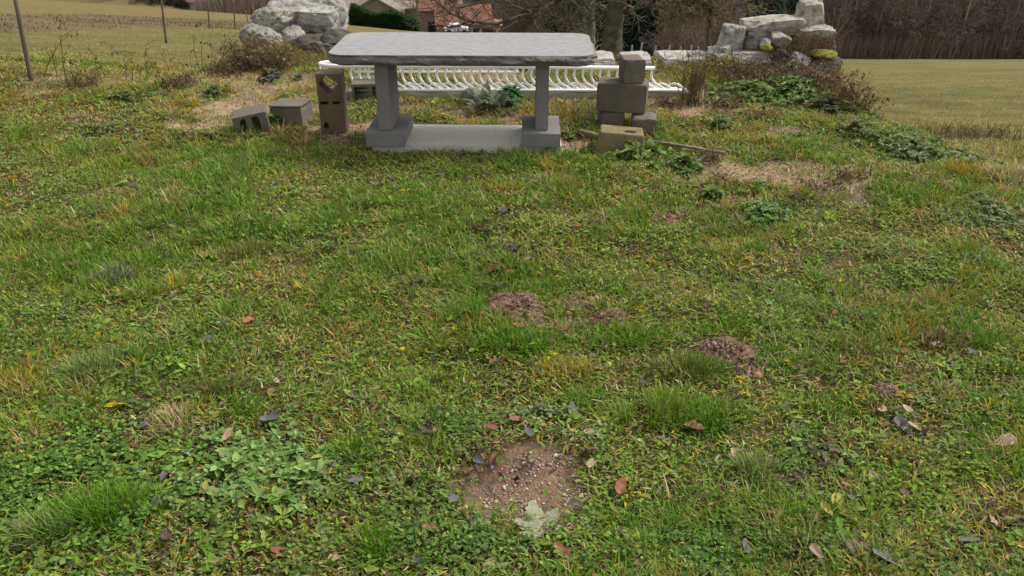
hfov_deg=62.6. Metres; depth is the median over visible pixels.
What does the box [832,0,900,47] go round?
bare tree
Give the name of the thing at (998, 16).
bare tree
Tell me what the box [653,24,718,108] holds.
bare shrub
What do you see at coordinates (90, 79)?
dead weeds
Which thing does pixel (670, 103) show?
dead weeds
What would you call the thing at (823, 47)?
boulder
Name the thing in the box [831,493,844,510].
fallen leaf
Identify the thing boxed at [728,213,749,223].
molehill
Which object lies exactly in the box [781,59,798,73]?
herb patch
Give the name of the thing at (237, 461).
herb patch
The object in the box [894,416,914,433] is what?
fallen leaf
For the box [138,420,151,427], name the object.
fallen leaf
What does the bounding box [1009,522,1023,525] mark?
fallen leaf
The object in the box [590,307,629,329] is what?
molehill
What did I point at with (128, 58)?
dead stalk
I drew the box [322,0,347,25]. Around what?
boulder
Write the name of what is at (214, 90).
herb patch
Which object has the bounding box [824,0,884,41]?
bare tree
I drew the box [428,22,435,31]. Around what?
door
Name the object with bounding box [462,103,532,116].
dead weeds
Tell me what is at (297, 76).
herb patch
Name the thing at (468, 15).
house
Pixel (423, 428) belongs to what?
fallen leaf
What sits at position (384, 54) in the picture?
stone table
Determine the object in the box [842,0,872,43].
bare tree
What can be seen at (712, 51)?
loose stone
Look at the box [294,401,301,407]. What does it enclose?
fallen leaf
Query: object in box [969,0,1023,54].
bare tree
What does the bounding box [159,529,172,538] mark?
fallen leaf
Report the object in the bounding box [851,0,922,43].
bare tree
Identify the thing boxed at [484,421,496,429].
fallen leaf
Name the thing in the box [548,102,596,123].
dead weeds
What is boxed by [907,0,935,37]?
bare tree
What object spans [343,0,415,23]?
house
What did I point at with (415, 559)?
fallen leaf
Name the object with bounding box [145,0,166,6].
bush
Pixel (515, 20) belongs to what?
bare tree
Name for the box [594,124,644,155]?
footing block
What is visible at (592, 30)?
bare tree
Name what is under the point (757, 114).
dead weeds
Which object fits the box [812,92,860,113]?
herb patch
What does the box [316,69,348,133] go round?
hollow block
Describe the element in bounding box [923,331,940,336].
fallen leaf
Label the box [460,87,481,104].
stone
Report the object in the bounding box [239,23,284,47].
boulder
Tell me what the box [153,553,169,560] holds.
fallen leaf
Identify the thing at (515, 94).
herb patch
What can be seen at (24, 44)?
fence post
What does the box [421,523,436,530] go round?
fallen leaf
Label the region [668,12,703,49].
bare tree
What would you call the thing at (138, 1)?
bush
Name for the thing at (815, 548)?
fallen leaf
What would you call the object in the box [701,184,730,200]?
herb patch
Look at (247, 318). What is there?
fallen leaf
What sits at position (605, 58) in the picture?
stone wall
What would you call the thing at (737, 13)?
bare tree
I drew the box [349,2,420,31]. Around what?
hedge
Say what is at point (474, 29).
window
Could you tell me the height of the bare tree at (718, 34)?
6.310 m
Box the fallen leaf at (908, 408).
[903,404,912,411]
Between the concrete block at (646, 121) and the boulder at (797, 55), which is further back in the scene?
the boulder at (797, 55)
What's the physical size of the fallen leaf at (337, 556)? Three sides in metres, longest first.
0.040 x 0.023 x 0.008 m
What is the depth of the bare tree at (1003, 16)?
140.37 m
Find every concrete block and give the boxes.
[268,98,313,126]
[596,77,648,113]
[597,111,624,125]
[619,55,645,83]
[632,112,656,137]
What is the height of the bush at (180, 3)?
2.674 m
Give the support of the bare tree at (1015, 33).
on the ground at (942, 72)
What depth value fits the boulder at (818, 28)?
7.59 m
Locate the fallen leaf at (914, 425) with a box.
[907,421,920,428]
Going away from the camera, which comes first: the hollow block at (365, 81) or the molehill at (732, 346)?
the molehill at (732, 346)
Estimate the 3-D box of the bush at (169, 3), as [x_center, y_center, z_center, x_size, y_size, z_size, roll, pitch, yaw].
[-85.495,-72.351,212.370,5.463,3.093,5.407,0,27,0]
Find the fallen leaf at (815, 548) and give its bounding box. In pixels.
[809,543,823,557]
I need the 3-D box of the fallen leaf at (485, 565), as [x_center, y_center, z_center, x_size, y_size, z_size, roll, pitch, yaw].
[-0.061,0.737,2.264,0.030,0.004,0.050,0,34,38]
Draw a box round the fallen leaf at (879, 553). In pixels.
[873,548,907,567]
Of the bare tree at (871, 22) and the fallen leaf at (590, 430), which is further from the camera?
the bare tree at (871, 22)
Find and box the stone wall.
[518,46,769,69]
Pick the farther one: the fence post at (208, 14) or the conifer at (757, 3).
the conifer at (757, 3)
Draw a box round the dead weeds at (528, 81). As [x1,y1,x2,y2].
[511,73,534,87]
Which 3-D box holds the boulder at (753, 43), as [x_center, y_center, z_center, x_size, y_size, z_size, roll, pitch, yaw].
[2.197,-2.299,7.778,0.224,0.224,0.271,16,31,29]
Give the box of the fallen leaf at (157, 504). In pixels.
[151,496,161,506]
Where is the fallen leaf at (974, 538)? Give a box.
[958,536,980,541]
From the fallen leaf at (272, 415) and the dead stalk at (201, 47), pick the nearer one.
the fallen leaf at (272, 415)
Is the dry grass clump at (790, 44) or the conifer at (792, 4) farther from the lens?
the conifer at (792, 4)
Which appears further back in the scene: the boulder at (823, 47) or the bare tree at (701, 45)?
the bare tree at (701, 45)
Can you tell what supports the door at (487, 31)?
in the house at (490, 27)
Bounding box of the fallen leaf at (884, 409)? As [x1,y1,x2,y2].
[878,406,886,410]
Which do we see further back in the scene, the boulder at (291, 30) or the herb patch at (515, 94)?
the boulder at (291, 30)
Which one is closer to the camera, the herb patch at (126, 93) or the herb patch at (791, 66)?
the herb patch at (126, 93)
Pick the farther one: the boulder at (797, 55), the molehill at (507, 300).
the boulder at (797, 55)
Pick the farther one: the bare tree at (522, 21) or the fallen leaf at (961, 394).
the bare tree at (522, 21)
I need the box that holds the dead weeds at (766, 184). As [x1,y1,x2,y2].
[735,173,783,191]
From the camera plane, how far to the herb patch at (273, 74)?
7.22 m
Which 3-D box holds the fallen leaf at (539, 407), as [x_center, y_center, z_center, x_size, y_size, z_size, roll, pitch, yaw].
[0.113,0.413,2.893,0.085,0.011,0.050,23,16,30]
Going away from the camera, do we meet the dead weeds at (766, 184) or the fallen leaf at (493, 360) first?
the fallen leaf at (493, 360)
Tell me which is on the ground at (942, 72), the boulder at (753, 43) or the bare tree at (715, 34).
the bare tree at (715, 34)
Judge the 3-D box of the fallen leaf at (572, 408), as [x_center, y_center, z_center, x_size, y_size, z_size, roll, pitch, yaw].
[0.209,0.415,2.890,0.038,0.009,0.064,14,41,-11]
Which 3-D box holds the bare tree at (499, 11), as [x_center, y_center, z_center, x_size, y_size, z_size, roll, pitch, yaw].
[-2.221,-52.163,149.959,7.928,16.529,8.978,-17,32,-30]
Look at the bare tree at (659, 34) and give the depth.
80.35 m
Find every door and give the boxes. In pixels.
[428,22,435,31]
[482,28,493,32]
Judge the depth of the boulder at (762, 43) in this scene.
7.51 m
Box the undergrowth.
[193,0,1023,58]
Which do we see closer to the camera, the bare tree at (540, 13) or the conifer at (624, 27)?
the conifer at (624, 27)
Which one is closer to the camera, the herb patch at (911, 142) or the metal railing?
the herb patch at (911, 142)
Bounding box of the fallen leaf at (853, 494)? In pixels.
[847,492,859,498]
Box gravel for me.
[34,74,881,533]
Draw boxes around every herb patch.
[57,118,149,141]
[105,89,155,106]
[139,126,270,143]
[146,400,341,545]
[201,83,230,100]
[255,57,276,69]
[256,67,283,85]
[269,112,283,126]
[270,458,337,514]
[293,70,303,79]
[309,522,330,541]
[499,84,525,107]
[562,119,596,141]
[579,139,675,169]
[668,152,707,177]
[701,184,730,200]
[703,78,793,109]
[706,114,737,131]
[714,199,793,234]
[745,178,767,190]
[755,71,831,105]
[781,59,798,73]
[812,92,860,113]
[833,118,878,147]
[849,114,1006,178]
[933,185,1023,228]
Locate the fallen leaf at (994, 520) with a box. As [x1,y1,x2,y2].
[990,516,997,524]
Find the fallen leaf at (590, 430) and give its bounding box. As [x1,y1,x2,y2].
[584,428,596,434]
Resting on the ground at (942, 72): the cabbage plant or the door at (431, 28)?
the cabbage plant
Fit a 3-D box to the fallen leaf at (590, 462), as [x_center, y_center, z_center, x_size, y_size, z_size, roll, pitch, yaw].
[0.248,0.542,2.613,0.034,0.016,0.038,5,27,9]
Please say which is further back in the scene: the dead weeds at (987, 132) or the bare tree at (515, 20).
the bare tree at (515, 20)
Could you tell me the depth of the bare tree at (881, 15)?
137.76 m
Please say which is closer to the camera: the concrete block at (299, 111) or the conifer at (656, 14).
the concrete block at (299, 111)
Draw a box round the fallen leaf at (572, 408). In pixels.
[568,401,577,413]
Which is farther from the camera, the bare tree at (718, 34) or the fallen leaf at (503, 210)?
the bare tree at (718, 34)
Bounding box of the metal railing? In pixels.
[318,60,686,91]
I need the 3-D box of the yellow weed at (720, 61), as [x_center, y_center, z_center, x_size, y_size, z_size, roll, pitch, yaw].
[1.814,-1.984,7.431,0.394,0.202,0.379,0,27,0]
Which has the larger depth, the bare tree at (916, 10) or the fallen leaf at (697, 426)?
the bare tree at (916, 10)
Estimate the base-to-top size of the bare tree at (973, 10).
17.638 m
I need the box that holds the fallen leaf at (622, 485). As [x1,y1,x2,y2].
[615,477,626,493]
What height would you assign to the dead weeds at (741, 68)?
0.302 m
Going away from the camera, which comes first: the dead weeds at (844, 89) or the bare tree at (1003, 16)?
the dead weeds at (844, 89)
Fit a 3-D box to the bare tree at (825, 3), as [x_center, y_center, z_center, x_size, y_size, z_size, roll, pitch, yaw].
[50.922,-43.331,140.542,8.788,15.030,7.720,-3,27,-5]
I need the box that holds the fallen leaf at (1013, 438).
[996,434,1016,445]
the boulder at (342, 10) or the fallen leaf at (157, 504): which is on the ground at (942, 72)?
the fallen leaf at (157, 504)
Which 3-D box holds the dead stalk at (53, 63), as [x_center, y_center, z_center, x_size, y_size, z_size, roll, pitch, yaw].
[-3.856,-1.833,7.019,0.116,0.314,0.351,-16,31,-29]
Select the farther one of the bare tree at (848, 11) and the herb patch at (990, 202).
the bare tree at (848, 11)
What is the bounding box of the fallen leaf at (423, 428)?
[417,424,431,432]
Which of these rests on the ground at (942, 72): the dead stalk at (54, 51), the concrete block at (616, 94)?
the dead stalk at (54, 51)
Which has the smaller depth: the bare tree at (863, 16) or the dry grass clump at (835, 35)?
the dry grass clump at (835, 35)
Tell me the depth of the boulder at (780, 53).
7.50 m
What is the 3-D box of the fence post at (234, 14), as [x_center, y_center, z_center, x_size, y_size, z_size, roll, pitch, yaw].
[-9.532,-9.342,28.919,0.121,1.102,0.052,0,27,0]
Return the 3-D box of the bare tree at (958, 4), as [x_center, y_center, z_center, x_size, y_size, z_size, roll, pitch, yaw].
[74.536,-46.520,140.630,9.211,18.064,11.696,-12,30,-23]
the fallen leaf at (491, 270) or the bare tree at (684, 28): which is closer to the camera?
the fallen leaf at (491, 270)
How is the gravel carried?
on the ground at (942, 72)
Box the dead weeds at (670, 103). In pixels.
[654,96,684,110]
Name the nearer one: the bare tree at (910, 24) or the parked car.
the parked car
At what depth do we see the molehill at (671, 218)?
4.46 m
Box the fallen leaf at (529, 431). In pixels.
[525,426,533,435]
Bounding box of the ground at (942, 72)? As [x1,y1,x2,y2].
[0,0,1023,575]
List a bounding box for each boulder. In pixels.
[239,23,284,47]
[250,6,294,32]
[265,0,348,33]
[281,25,304,43]
[289,33,334,52]
[320,29,350,44]
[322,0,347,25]
[716,23,745,50]
[739,14,806,40]
[743,34,759,49]
[759,38,770,47]
[769,31,791,47]
[773,48,787,64]
[786,51,811,67]
[794,0,823,25]
[797,24,836,40]
[800,38,836,52]
[811,56,842,74]
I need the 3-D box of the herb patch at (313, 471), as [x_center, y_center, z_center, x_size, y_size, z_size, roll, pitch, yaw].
[-0.619,0.580,2.523,0.197,0.095,0.292,0,27,0]
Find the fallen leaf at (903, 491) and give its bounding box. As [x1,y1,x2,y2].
[900,489,913,495]
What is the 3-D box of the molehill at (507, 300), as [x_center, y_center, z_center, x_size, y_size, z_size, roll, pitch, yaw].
[-0.001,0.074,3.538,0.324,0.083,0.323,0,27,0]
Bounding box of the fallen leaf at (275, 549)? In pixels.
[271,545,284,553]
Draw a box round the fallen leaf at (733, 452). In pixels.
[731,447,736,455]
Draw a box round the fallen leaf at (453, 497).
[448,492,459,501]
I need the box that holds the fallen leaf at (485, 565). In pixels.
[482,556,494,568]
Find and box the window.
[472,27,479,32]
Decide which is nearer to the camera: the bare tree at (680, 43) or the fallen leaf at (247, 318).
the fallen leaf at (247, 318)
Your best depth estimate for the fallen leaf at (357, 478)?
2.54 m
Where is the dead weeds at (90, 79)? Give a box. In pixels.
[48,68,104,89]
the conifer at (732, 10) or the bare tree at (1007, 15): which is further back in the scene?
the bare tree at (1007, 15)
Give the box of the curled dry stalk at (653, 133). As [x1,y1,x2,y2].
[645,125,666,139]
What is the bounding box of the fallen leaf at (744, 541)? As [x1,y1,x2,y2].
[742,538,751,552]
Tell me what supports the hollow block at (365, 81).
on the ground at (942, 72)
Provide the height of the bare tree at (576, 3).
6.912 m
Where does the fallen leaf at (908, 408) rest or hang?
on the ground at (942, 72)
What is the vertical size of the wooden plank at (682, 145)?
0.021 m
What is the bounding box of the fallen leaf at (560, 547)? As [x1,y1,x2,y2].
[554,542,568,557]
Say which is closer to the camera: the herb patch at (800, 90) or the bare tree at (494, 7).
the herb patch at (800, 90)
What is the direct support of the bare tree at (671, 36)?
on the ground at (942, 72)
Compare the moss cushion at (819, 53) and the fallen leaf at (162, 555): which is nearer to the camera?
the fallen leaf at (162, 555)
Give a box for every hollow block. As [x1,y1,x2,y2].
[232,104,271,133]
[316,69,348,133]
[351,75,374,101]
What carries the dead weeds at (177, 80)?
on the ground at (942, 72)
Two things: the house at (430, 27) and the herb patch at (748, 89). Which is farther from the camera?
the house at (430, 27)
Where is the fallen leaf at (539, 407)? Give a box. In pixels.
[535,402,555,412]
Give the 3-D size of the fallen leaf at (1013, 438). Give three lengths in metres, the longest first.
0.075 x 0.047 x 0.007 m
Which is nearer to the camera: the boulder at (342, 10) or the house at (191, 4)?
the boulder at (342, 10)
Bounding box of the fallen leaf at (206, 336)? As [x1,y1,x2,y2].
[201,335,211,343]
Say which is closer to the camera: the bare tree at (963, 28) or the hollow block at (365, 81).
the hollow block at (365, 81)
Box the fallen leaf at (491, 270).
[477,266,496,274]
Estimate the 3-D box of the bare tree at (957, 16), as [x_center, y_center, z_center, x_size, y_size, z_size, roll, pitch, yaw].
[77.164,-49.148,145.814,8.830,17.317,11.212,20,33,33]
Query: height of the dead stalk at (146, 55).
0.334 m
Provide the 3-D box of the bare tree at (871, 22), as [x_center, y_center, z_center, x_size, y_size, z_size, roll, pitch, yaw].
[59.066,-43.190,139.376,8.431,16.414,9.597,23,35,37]
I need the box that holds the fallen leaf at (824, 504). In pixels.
[820,501,832,513]
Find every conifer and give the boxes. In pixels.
[542,0,575,32]
[574,0,607,50]
[595,0,661,54]
[622,0,653,55]
[622,0,669,55]
[650,2,694,50]
[711,0,745,33]
[740,0,764,17]
[755,0,789,15]
[768,0,798,14]
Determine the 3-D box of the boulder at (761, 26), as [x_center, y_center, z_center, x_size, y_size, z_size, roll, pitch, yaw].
[2.382,-2.408,7.757,0.552,0.169,0.338,-8,28,-2]
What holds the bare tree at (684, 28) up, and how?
on the ground at (942, 72)
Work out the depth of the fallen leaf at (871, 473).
2.59 m
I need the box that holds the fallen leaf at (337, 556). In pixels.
[328,554,341,559]
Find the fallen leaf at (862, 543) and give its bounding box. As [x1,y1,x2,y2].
[844,537,869,557]
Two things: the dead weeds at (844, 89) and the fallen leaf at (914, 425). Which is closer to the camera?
the fallen leaf at (914, 425)
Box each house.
[179,0,216,9]
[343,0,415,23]
[348,0,404,15]
[415,0,462,30]
[418,0,444,31]
[433,3,493,32]
[470,19,502,32]
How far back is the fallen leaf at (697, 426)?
2.81 m
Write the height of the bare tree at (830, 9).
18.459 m
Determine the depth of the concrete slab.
5.51 m
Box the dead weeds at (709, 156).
[698,144,723,165]
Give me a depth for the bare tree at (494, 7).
151.10 m
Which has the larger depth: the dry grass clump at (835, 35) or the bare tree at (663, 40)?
the bare tree at (663, 40)
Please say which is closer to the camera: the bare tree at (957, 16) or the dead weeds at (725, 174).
the dead weeds at (725, 174)
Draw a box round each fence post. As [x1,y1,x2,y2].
[13,0,33,80]
[160,0,167,42]
[207,0,209,27]
[232,0,235,28]
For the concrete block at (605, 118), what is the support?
on the ground at (942, 72)
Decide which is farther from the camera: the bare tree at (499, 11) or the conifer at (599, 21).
the bare tree at (499, 11)
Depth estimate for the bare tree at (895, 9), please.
137.26 m
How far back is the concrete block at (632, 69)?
5.73 m
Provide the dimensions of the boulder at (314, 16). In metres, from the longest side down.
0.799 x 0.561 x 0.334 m
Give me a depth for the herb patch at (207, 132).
5.69 m
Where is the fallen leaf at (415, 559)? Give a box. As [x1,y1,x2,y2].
[407,557,421,563]
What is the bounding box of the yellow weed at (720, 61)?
[696,50,741,69]
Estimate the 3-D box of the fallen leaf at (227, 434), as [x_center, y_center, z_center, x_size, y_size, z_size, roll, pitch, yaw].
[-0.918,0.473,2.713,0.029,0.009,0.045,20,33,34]
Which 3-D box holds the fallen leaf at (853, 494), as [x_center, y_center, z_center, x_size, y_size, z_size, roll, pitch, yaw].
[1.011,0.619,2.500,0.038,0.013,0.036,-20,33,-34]
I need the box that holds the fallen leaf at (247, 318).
[243,316,259,322]
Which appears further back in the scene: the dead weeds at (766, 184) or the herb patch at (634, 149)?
the herb patch at (634, 149)
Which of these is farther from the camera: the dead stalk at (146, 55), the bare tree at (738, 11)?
the bare tree at (738, 11)
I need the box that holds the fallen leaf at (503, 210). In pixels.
[499,206,507,211]
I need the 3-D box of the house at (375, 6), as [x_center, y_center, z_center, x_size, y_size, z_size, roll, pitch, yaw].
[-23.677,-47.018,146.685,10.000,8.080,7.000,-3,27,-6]
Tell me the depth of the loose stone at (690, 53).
7.67 m
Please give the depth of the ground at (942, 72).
4.20 m
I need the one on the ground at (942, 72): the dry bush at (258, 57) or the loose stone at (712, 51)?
the dry bush at (258, 57)
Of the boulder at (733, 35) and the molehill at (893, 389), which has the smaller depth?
the molehill at (893, 389)
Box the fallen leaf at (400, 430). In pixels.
[395,426,403,434]
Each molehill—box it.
[482,291,549,326]
[553,291,600,320]
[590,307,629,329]
[649,211,683,225]
[693,336,758,367]
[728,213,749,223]
[729,362,767,382]
[868,382,901,400]
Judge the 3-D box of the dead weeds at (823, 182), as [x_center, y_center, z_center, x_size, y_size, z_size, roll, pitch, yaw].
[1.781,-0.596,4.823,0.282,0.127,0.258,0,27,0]
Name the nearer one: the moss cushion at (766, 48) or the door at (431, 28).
the moss cushion at (766, 48)
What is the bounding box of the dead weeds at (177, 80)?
[155,68,200,88]
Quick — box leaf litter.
[0,51,1023,575]
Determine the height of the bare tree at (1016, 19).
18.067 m
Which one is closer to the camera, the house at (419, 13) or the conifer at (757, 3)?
the conifer at (757, 3)
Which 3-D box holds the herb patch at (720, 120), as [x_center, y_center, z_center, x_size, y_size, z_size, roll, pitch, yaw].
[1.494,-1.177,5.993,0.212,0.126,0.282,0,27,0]
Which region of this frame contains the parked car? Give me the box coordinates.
[444,23,468,32]
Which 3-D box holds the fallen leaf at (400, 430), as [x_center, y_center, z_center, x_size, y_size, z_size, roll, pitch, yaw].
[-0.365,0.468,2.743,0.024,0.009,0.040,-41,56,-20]
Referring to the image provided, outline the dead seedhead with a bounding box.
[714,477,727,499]
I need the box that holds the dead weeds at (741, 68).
[704,43,812,85]
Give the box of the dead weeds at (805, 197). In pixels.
[772,189,831,211]
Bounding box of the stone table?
[327,32,597,147]
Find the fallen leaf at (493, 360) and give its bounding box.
[489,358,499,362]
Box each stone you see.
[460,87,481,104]
[687,50,703,57]
[706,44,719,58]
[718,44,730,52]
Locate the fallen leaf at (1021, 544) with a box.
[1013,541,1023,546]
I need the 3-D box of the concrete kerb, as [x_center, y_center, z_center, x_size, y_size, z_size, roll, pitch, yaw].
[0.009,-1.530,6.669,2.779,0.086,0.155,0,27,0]
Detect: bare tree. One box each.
[392,0,732,57]
[486,0,503,32]
[491,0,514,32]
[504,0,524,32]
[514,0,531,28]
[518,0,627,43]
[519,0,550,28]
[523,0,644,50]
[636,2,688,52]
[642,2,681,51]
[643,0,773,51]
[651,1,703,49]
[662,3,702,49]
[666,14,715,47]
[667,0,719,50]
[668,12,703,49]
[673,15,701,49]
[683,14,717,50]
[702,1,730,49]
[711,0,736,42]
[711,1,737,44]
[716,0,748,24]
[719,0,743,30]
[734,1,753,23]
[823,0,841,41]
[823,0,863,30]
[824,0,845,23]
[824,0,870,56]
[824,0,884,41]
[824,1,866,46]
[831,0,861,49]
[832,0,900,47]
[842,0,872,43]
[844,0,908,49]
[851,0,903,40]
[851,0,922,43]
[855,0,897,55]
[857,0,928,55]
[858,1,903,41]
[873,0,952,46]
[877,0,923,57]
[880,0,935,36]
[897,0,943,37]
[901,0,970,48]
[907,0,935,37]
[918,1,982,31]
[919,0,987,41]
[919,1,948,44]
[925,0,961,53]
[930,0,995,58]
[941,1,972,37]
[944,1,986,32]
[945,0,1001,44]
[962,0,1004,49]
[966,0,1005,55]
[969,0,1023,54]
[969,1,993,41]
[970,0,1023,57]
[972,0,1022,38]
[974,0,1023,58]
[985,5,1023,56]
[992,0,1021,34]
[998,1,1023,36]
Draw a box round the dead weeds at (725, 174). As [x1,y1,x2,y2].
[709,170,746,186]
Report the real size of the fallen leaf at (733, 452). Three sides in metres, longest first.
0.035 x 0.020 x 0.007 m
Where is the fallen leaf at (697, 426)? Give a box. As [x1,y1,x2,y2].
[684,420,704,429]
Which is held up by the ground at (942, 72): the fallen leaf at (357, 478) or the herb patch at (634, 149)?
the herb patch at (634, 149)
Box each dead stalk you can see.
[40,51,57,78]
[42,33,72,77]
[58,20,72,75]
[101,41,156,77]
[145,35,156,74]
[189,22,199,69]
[196,22,204,71]
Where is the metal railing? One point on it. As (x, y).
(444, 87)
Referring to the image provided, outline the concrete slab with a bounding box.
[372,124,561,152]
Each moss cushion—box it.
[760,44,771,51]
[809,49,837,58]
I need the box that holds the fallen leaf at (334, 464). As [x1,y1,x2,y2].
[329,459,339,467]
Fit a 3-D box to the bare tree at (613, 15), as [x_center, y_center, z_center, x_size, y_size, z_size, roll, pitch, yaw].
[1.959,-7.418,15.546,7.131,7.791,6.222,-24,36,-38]
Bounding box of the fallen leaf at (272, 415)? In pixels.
[259,411,278,420]
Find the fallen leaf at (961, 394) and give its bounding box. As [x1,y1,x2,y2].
[956,391,965,397]
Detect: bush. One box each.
[126,0,158,5]
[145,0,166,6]
[163,0,174,6]
[172,0,189,8]
[207,29,303,71]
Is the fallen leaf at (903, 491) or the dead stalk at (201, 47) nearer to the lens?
the fallen leaf at (903, 491)
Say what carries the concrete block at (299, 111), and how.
on the ground at (942, 72)
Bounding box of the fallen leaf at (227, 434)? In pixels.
[222,430,232,439]
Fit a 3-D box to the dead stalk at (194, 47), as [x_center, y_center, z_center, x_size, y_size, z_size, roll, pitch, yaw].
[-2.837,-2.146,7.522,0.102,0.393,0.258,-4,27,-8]
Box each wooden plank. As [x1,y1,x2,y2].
[578,129,598,138]
[646,139,725,153]
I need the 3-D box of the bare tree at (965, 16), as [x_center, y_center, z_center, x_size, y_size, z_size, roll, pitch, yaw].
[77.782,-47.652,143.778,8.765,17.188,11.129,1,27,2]
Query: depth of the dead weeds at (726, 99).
6.45 m
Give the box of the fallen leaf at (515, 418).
[509,415,525,420]
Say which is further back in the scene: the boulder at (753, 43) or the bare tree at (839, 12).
the bare tree at (839, 12)
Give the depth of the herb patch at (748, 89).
6.69 m
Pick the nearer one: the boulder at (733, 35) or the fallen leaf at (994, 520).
the fallen leaf at (994, 520)
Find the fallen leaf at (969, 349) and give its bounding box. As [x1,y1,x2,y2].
[966,347,975,354]
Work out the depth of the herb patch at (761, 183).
4.83 m
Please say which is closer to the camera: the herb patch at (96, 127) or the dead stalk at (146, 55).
the herb patch at (96, 127)
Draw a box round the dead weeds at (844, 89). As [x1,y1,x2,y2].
[818,67,894,110]
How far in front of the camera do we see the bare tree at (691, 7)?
15.32 m
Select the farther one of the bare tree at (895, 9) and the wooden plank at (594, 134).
the bare tree at (895, 9)
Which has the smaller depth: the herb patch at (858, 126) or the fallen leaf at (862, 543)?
the fallen leaf at (862, 543)
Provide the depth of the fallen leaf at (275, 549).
2.29 m
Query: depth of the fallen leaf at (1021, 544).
2.30 m
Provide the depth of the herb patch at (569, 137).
5.82 m
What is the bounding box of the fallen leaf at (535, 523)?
[514,500,563,537]
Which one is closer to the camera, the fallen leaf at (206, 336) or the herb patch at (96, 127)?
the fallen leaf at (206, 336)
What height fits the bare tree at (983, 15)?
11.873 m
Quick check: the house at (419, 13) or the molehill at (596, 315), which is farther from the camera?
the house at (419, 13)
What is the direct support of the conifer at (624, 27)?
on the ground at (942, 72)
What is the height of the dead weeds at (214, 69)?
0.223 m
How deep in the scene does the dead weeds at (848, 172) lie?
4.95 m
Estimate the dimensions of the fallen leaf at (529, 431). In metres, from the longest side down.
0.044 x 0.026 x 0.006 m
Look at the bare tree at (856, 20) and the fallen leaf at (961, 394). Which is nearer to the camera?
the fallen leaf at (961, 394)
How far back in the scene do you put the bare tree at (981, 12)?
137.96 m
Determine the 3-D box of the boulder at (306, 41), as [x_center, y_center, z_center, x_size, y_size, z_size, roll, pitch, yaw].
[-1.910,-2.360,8.346,0.620,0.303,0.450,-5,28,-10]
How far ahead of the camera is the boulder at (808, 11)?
7.68 m
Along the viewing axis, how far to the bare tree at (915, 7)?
137.55 m
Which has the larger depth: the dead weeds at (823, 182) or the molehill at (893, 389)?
the dead weeds at (823, 182)
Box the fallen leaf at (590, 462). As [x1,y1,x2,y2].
[586,458,596,467]
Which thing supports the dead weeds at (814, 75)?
on the ground at (942, 72)
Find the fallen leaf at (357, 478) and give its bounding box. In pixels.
[348,475,362,481]
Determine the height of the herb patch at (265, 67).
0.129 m
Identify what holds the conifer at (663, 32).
on the ground at (942, 72)
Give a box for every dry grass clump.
[282,43,331,65]
[755,21,834,61]
[793,27,844,48]
[817,1,865,49]
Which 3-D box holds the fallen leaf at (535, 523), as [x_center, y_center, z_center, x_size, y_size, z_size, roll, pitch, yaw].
[0.074,0.659,2.405,0.146,0.020,0.121,-8,41,-22]
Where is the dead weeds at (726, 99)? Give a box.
[702,81,752,109]
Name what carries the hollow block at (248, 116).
on the ground at (942, 72)
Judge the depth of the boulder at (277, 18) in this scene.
8.19 m
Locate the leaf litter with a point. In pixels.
(478, 459)
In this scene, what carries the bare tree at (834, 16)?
on the ground at (942, 72)
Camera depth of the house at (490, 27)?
133.45 m
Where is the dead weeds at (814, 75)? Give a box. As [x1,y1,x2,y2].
[768,54,871,93]
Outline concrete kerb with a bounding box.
[346,88,688,100]
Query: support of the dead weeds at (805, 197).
on the ground at (942, 72)
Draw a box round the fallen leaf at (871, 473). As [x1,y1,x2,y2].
[869,469,880,482]
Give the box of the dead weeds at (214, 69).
[194,50,251,78]
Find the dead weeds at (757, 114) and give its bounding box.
[743,101,783,122]
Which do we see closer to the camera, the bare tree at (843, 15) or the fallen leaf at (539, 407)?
the fallen leaf at (539, 407)
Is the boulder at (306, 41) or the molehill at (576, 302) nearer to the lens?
the molehill at (576, 302)
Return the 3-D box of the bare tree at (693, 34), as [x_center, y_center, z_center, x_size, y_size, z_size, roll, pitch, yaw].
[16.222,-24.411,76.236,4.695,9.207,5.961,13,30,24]
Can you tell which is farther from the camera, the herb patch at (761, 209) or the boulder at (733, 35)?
the boulder at (733, 35)
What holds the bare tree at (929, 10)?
on the ground at (942, 72)
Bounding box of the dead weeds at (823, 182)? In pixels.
[795,170,848,191]
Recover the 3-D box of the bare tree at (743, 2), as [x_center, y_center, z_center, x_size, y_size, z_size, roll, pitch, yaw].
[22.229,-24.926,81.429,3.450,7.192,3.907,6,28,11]
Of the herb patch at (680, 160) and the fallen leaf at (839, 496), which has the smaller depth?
the fallen leaf at (839, 496)
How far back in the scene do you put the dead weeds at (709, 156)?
5.29 m
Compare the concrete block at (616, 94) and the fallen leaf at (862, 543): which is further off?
the concrete block at (616, 94)
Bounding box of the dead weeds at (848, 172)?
[831,160,871,182]
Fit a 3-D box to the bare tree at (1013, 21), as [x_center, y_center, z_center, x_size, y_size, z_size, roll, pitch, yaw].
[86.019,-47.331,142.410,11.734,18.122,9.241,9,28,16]
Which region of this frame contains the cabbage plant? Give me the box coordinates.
[457,82,514,108]
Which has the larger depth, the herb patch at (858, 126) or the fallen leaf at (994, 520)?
the herb patch at (858, 126)
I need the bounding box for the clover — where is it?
[0,67,1023,575]
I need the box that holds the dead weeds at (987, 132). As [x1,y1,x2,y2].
[890,116,1023,142]
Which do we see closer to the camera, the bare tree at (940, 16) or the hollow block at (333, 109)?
the hollow block at (333, 109)

